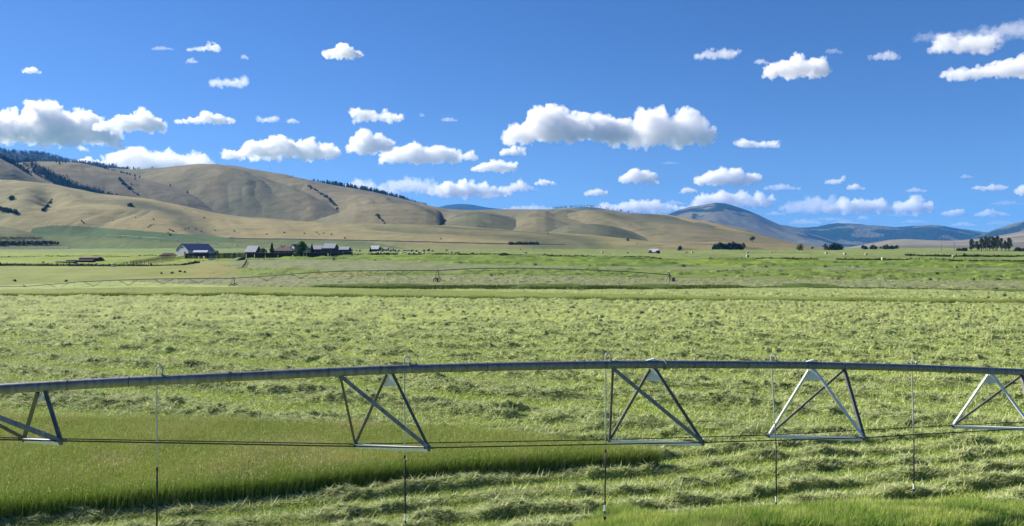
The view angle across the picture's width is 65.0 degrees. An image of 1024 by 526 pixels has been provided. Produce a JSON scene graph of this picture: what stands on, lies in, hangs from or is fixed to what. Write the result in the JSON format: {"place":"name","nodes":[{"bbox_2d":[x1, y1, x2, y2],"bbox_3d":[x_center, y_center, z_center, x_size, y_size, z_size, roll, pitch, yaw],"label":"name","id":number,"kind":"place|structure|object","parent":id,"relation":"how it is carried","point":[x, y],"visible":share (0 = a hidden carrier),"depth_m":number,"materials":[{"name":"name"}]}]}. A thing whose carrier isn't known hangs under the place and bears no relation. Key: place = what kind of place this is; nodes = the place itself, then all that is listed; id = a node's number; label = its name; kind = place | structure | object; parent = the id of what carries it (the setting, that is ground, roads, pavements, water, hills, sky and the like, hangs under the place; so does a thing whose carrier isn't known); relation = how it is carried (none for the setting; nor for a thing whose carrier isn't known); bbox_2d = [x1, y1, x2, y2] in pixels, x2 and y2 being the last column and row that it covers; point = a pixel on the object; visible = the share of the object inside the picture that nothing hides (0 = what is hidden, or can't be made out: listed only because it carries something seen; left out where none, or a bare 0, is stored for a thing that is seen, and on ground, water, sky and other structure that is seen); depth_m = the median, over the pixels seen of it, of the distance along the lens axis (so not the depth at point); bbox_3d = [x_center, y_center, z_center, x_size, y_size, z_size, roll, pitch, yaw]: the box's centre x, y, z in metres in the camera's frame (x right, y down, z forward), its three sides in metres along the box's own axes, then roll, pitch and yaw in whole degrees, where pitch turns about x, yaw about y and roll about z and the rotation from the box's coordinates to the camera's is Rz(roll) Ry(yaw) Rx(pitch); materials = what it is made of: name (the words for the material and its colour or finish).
{"place":"outdoors","nodes":[
{"label":"outdoors","id":0,"kind":"place"},
{"bbox_2d":[0,159,47,183],"bbox_3d":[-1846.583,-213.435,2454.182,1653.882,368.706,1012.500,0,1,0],"label":"hill","id":1,"kind":"structure","parent":0,"point":[8,171],"depth_m":2302.27,"materials":[{"name":"beige plant"}]},
{"bbox_2d":[0,226,67,249],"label":"hill","id":2,"kind":"structure","parent":0,"point":[7,232],"depth_m":1091.29,"materials":[{"name":"green plant"}]},
{"bbox_2d":[0,236,41,238],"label":"thicket","id":3,"kind":"object","parent":2,"relation":"on","point":[19,237],"visible":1,"depth_m":1089.34,"materials":[{"name":"green plant"}]},
{"bbox_2d":[0,240,59,244],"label":"thicket","id":4,"kind":"object","parent":2,"relation":"on","point":[23,242],"visible":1,"depth_m":1067.00,"materials":[{"name":"green plant"}]},
{"bbox_2d":[0,151,126,168],"bbox_3d":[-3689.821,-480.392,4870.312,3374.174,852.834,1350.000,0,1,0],"label":"hill","id":5,"kind":"structure","parent":0,"point":[30,156],"depth_m":4988.91,"materials":[{"name":"brown plant"}]},
{"bbox_2d":[0,147,116,167],"bbox_3d":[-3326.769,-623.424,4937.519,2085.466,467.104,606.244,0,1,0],"label":"forest","id":6,"kind":"object","parent":5,"relation":"on","point":[25,153],"visible":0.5,"depth_m":5032.80,"materials":[{"name":"green plant"}]},
{"bbox_2d":[16,161,215,212],"bbox_3d":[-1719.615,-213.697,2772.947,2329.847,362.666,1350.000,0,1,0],"label":"hill","id":7,"kind":"structure","parent":0,"point":[105,180],"depth_m":2530.10,"materials":[{"name":"beige plant"}]},
{"bbox_2d":[0,153,129,196],"bbox_3d":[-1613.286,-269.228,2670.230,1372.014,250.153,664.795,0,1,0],"label":"forest","id":8,"kind":"object","parent":7,"relation":"on","point":[55,177],"visible":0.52,"depth_m":2483.51,"materials":[{"name":"green plant"}]},
{"bbox_2d":[112,164,338,221],"bbox_3d":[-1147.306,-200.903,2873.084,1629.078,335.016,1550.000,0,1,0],"label":"hill","id":9,"kind":"structure","parent":0,"point":[222,189],"depth_m":2564.02,"materials":[{"name":"beige plant"}]},
{"bbox_2d":[0,409,666,522],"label":"tall grass","id":10,"kind":"structure","parent":0,"point":[138,466],"depth_m":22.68,"materials":[{"name":"green plant"}]},
{"bbox_2d":[0,179,672,248],"bbox_3d":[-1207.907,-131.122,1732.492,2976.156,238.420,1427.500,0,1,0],"label":"hill","id":11,"kind":"structure","parent":0,"point":[64,214],"depth_m":1408.96,"materials":[{"name":"beige plant"}]},
{"bbox_2d":[508,241,538,244],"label":"thicket","id":12,"kind":"object","parent":11,"relation":"on","point":[523,243],"visible":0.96,"depth_m":1158.34,"materials":[{"name":"green plant"}]},
{"bbox_2d":[309,204,443,224],"bbox_3d":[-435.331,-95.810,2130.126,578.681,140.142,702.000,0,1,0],"label":"hill","id":13,"kind":"structure","parent":0,"point":[404,214],"depth_m":2047.89,"materials":[{"name":"beige plant"}]},
{"bbox_2d":[107,165,817,247],"bbox_3d":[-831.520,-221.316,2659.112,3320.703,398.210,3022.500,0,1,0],"label":"hill","id":14,"kind":"structure","parent":0,"point":[662,228],"depth_m":1998.75,"materials":[{"name":"beige plant"}]},
{"bbox_2d":[325,182,637,212],"bbox_3d":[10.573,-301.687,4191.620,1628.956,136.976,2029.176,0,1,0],"label":"conifers","id":15,"kind":"object","parent":14,"relation":"on","point":[565,206],"visible":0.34,"depth_m":5196.07,"materials":[{"name":"green plant"}]},
{"bbox_2d":[440,204,495,209],"bbox_3d":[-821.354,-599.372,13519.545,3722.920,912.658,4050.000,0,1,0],"label":"hill","id":16,"kind":"structure","parent":0,"point":[464,207],"depth_m":13801.98,"materials":[{"name":"blue"}]},
{"bbox_2d":[442,211,515,229],"bbox_3d":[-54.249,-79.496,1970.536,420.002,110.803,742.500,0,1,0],"label":"hill","id":17,"kind":"structure","parent":0,"point":[478,219],"depth_m":1885.94,"materials":[{"name":"beige plant"}]},
{"bbox_2d":[0,248,1023,525],"bbox_3d":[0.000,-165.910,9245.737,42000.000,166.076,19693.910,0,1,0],"label":"ground","id":18,"kind":"structure","parent":0,"point":[822,276],"depth_m":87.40,"materials":[{"name":"green plant"}]},
{"bbox_2d":[3,263,109,265],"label":"wire fence","id":19,"kind":"object","parent":18,"relation":"on","point":[69,264],"visible":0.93,"depth_m":355.09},
{"bbox_2d":[56,261,76,262],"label":"windbreak shelter","id":20,"kind":"object","parent":18,"relation":"on","point":[66,261],"visible":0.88,"depth_m":382.48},
{"bbox_2d":[1,254,155,256],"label":"ditch weeds","id":21,"kind":"object","parent":18,"relation":"on","point":[86,255],"visible":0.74,"depth_m":457.01,"materials":[{"name":"green plant"}]},
{"bbox_2d":[66,260,95,261],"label":"shelter","id":22,"kind":"object","parent":18,"relation":"on","point":[83,260],"visible":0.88,"depth_m":388.36,"materials":[{"name":"grey metal"}]},
{"bbox_2d":[79,257,101,260],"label":"cattle shelter","id":23,"kind":"object","parent":18,"relation":"on","point":[92,258],"visible":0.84,"depth_m":396.24,"materials":[{"name":"metal"}]},
{"bbox_2d":[0,261,199,265],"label":"ditch weeds","id":24,"kind":"object","parent":18,"relation":"on","point":[57,264],"visible":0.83,"depth_m":357.03,"materials":[{"name":"green plant"}]},
{"bbox_2d":[126,255,172,263],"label":"rail fence","id":25,"kind":"object","parent":18,"relation":"on","point":[168,257],"visible":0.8,"depth_m":402.48,"materials":[{"name":"brown wood"}]},
{"bbox_2d":[132,255,169,262],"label":"rail fence","id":26,"kind":"object","parent":18,"relation":"on","point":[153,258],"visible":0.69,"depth_m":419.64,"materials":[{"name":"brown wood"}]},
{"bbox_2d":[121,256,184,264],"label":"rail fence","id":27,"kind":"object","parent":18,"relation":"on","point":[140,262],"visible":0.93,"depth_m":380.78,"materials":[{"name":"brown wood"}]},
{"bbox_2d":[159,253,177,255],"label":"silage shed","id":28,"kind":"structure","parent":18,"relation":"on","point":[167,254],"depth_m":489.19,"materials":[{"name":"grey metal"}]},
{"bbox_2d":[176,243,213,255],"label":"barn","id":29,"kind":"structure","parent":18,"relation":"on","point":[182,249],"depth_m":508.12,"materials":[{"name":"paint"}]},
{"bbox_2d":[193,250,208,255],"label":"lean to shed","id":30,"kind":"object","parent":18,"relation":"on","point":[201,251],"visible":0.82,"depth_m":474.60,"materials":[{"name":"white metal"}]},
{"bbox_2d":[185,253,277,258],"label":"board fence","id":31,"kind":"object","parent":18,"relation":"on","point":[249,255],"visible":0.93,"depth_m":432.95,"materials":[{"name":"brown wood"}]},
{"bbox_2d":[245,246,260,253],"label":"grey barn","id":32,"kind":"structure","parent":18,"relation":"on","point":[253,249],"depth_m":536.61,"materials":[{"name":"grey metal"}]},
{"bbox_2d":[269,243,274,252],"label":"conifer tree","id":33,"kind":"object","parent":18,"relation":"on","point":[271,249],"visible":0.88,"depth_m":482.44,"materials":[{"name":"green plant"}]},
{"bbox_2d":[274,245,294,254],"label":"ranch house","id":34,"kind":"structure","parent":18,"relation":"on","point":[283,249],"depth_m":521.35,"materials":[{"name":"brown"}]},
{"bbox_2d":[291,244,307,251],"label":"blue roof house","id":35,"kind":"structure","parent":18,"relation":"on","point":[293,246],"depth_m":730.01,"materials":[{"name":"paint"}]},
{"bbox_2d":[293,241,306,256],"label":"broadleaf tree","id":36,"kind":"object","parent":18,"relation":"on","point":[300,249],"visible":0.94,"depth_m":462.65,"materials":[{"name":"green plant"}]},
{"bbox_2d":[278,252,327,257],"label":"board fence","id":37,"kind":"object","parent":18,"relation":"on","point":[313,254],"visible":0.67,"depth_m":475.96,"materials":[{"name":"brown wood"}]},
{"bbox_2d":[313,245,322,251],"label":"grey shed","id":38,"kind":"structure","parent":18,"relation":"on","point":[317,248],"depth_m":677.28,"materials":[{"name":"metal"}]},
{"bbox_2d":[322,243,338,252],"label":"tall barn","id":39,"kind":"structure","parent":18,"relation":"on","point":[330,247],"depth_m":630.08,"materials":[{"name":"grey metal"}]},
{"bbox_2d":[0,268,674,286],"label":"irrigation span","id":40,"kind":"object","parent":18,"relation":"on","point":[437,279],"visible":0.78,"depth_m":242.52,"materials":[{"name":"grey"}]},
{"bbox_2d":[328,251,352,255],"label":"board fence","id":41,"kind":"object","parent":18,"relation":"on","point":[338,253],"visible":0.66,"depth_m":498.96,"materials":[{"name":"brown wood"}]},
{"bbox_2d":[339,247,351,251],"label":"barn","id":42,"kind":"structure","parent":18,"relation":"on","point":[345,249],"depth_m":710.42,"materials":[{"name":"white metal"}]},
{"bbox_2d":[371,246,380,250],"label":"white roof shed","id":43,"kind":"structure","parent":18,"relation":"on","point":[375,248],"depth_m":786.68,"materials":[{"name":"white metal"}]},
{"bbox_2d":[330,252,662,258],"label":"ditch weeds","id":44,"kind":"object","parent":18,"relation":"on","point":[439,253],"visible":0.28,"depth_m":530.17,"materials":[{"name":"green plant"}]},
{"bbox_2d":[0,315,1023,525],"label":"cut hay","id":45,"kind":"object","parent":18,"relation":"on","point":[556,521],"visible":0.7,"depth_m":30.84,"materials":[{"name":"plant"}]},
{"bbox_2d":[0,353,1023,525],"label":"irrigation span","id":46,"kind":"object","parent":18,"relation":"on","point":[45,387],"visible":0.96,"depth_m":15.63,"materials":[{"name":"metal"}]},
{"bbox_2d":[0,286,1023,302],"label":"uncut strip","id":47,"kind":"object","parent":18,"relation":"on","point":[952,300],"visible":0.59,"depth_m":120.93,"materials":[{"name":"green plant"}]},
{"bbox_2d":[708,257,817,259],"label":"ditch weeds","id":48,"kind":"object","parent":18,"relation":"on","point":[777,258],"visible":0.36,"depth_m":416.34,"materials":[{"name":"green plant"}]},
{"bbox_2d":[796,243,803,249],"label":"broadleaf tree","id":49,"kind":"object","parent":18,"relation":"on","point":[799,247],"visible":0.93,"depth_m":899.50,"materials":[{"name":"green plant"}]},
{"bbox_2d":[831,242,841,249],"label":"shrub","id":50,"kind":"object","parent":18,"relation":"on","point":[833,244],"visible":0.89,"depth_m":996.75,"materials":[{"name":"green plant"}]},
{"bbox_2d":[836,257,1023,261],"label":"ditch weeds","id":51,"kind":"object","parent":18,"relation":"on","point":[922,258],"visible":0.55,"depth_m":399.65,"materials":[{"name":"green plant"}]},
{"bbox_2d":[956,247,967,250],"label":"thicket","id":52,"kind":"object","parent":18,"relation":"on","point":[962,249],"visible":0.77,"depth_m":829.12,"materials":[{"name":"green plant"}]},
{"bbox_2d":[905,253,1023,256],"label":"ditch weeds","id":53,"kind":"object","parent":18,"relation":"on","point":[963,255],"visible":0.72,"depth_m":463.73,"materials":[{"name":"green plant"}]},
{"bbox_2d":[969,239,974,250],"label":"cottonwood tree","id":54,"kind":"object","parent":18,"relation":"on","point":[971,243],"visible":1,"depth_m":818.19,"materials":[{"name":"green plant"}]},
{"bbox_2d":[974,241,979,249],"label":"cottonwood tree","id":55,"kind":"object","parent":18,"relation":"on","point":[976,243],"visible":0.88,"depth_m":824.98,"materials":[{"name":"green plant"}]},
{"bbox_2d":[978,237,985,250],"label":"cottonwood tree","id":56,"kind":"object","parent":18,"relation":"on","point":[981,241],"visible":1,"depth_m":814.60,"materials":[{"name":"green plant"}]},
{"bbox_2d":[982,236,988,250],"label":"cottonwood tree","id":57,"kind":"object","parent":18,"relation":"on","point":[985,239],"visible":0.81,"depth_m":831.66,"materials":[{"name":"green plant"}]},
{"bbox_2d":[986,236,992,250],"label":"cottonwood tree","id":58,"kind":"object","parent":18,"relation":"on","point":[988,245],"visible":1,"depth_m":821.46,"materials":[{"name":"green plant"}]},
{"bbox_2d":[993,236,1000,250],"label":"cottonwood tree","id":59,"kind":"object","parent":18,"relation":"on","point":[996,242],"visible":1,"depth_m":817.26,"materials":[{"name":"green plant"}]},
{"bbox_2d":[999,237,1002,250],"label":"cottonwood tree","id":60,"kind":"object","parent":18,"relation":"on","point":[1001,246],"visible":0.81,"depth_m":829.59,"materials":[{"name":"green plant"}]},
{"bbox_2d":[1005,237,1012,250],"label":"cottonwood tree","id":61,"kind":"object","parent":18,"relation":"on","point":[1008,242],"visible":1,"depth_m":811.65,"materials":[{"name":"green plant"}]},
{"bbox_2d":[1014,247,1023,250],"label":"thicket","id":62,"kind":"object","parent":18,"relation":"on","point":[1018,249],"visible":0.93,"depth_m":798.70,"materials":[{"name":"green plant"}]},
{"bbox_2d":[0,0,1023,231],"label":"sky","id":63,"kind":"structure","parent":0,"point":[794,113],"materials":[{"name":"blue"}]},
{"bbox_2d":[513,210,584,232],"bbox_3d":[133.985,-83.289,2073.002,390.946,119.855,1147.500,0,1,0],"label":"hill","id":64,"kind":"structure","parent":0,"point":[543,221],"depth_m":1842.47,"materials":[{"name":"beige plant"}]},
{"bbox_2d":[552,209,575,216],"bbox_3d":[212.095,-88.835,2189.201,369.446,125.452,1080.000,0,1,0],"label":"hill","id":65,"kind":"structure","parent":0,"point":[564,212],"depth_m":2149.39,"materials":[{"name":"beige plant"}]},
{"bbox_2d":[548,224,647,240],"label":"hill","id":66,"kind":"structure","parent":0,"point":[599,230],"depth_m":1566.80,"materials":[{"name":"beige plant"}]},
{"bbox_2d":[559,207,747,229],"bbox_3d":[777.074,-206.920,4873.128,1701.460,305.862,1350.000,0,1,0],"label":"hill","id":67,"kind":"structure","parent":0,"point":[589,208],"depth_m":5065.26,"materials":[{"name":"beige plant"}]},
{"bbox_2d":[314,284,1015,291],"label":"bank grass","id":68,"kind":"structure","parent":0,"point":[484,286],"depth_m":157.44,"materials":[{"name":"green plant"}]},
{"bbox_2d":[632,241,823,249],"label":"hill","id":69,"kind":"structure","parent":0,"point":[709,246],"depth_m":1041.40,"materials":[{"name":"beige plant"}]},
{"bbox_2d":[711,241,742,249],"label":"thicket","id":70,"kind":"object","parent":69,"relation":"on","point":[731,246],"visible":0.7,"depth_m":956.49,"materials":[{"name":"green plant"}]},
{"bbox_2d":[658,214,816,247],"bbox_3d":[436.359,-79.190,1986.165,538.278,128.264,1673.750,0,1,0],"label":"hill","id":71,"kind":"structure","parent":0,"point":[729,229],"depth_m":1825.36,"materials":[{"name":"beige plant"}]},
{"bbox_2d":[668,203,850,247],"bbox_3d":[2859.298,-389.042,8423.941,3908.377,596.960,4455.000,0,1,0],"label":"hill","id":72,"kind":"structure","parent":0,"point":[727,214],"depth_m":7957.10,"materials":[{"name":"blue"}]},
{"bbox_2d":[568,492,1023,525],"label":"verge grass","id":73,"kind":"structure","parent":0,"point":[955,511],"depth_m":16.35,"materials":[{"name":"green plant"}]},
{"bbox_2d":[782,223,987,246],"bbox_3d":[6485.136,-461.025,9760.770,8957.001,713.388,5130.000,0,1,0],"label":"hill","id":74,"kind":"structure","parent":0,"point":[851,234],"depth_m":9283.39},
{"bbox_2d":[846,231,1023,247],"bbox_3d":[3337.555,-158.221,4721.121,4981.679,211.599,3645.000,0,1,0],"label":"hill","id":75,"kind":"structure","parent":0,"point":[1017,238],"depth_m":3523.91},
{"bbox_2d":[963,221,1023,239],"bbox_3d":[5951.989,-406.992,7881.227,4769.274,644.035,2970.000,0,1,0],"label":"hill","id":76,"kind":"structure","parent":0,"point":[1013,228],"depth_m":7854.24,"materials":[{"name":"blue"}]}
]}

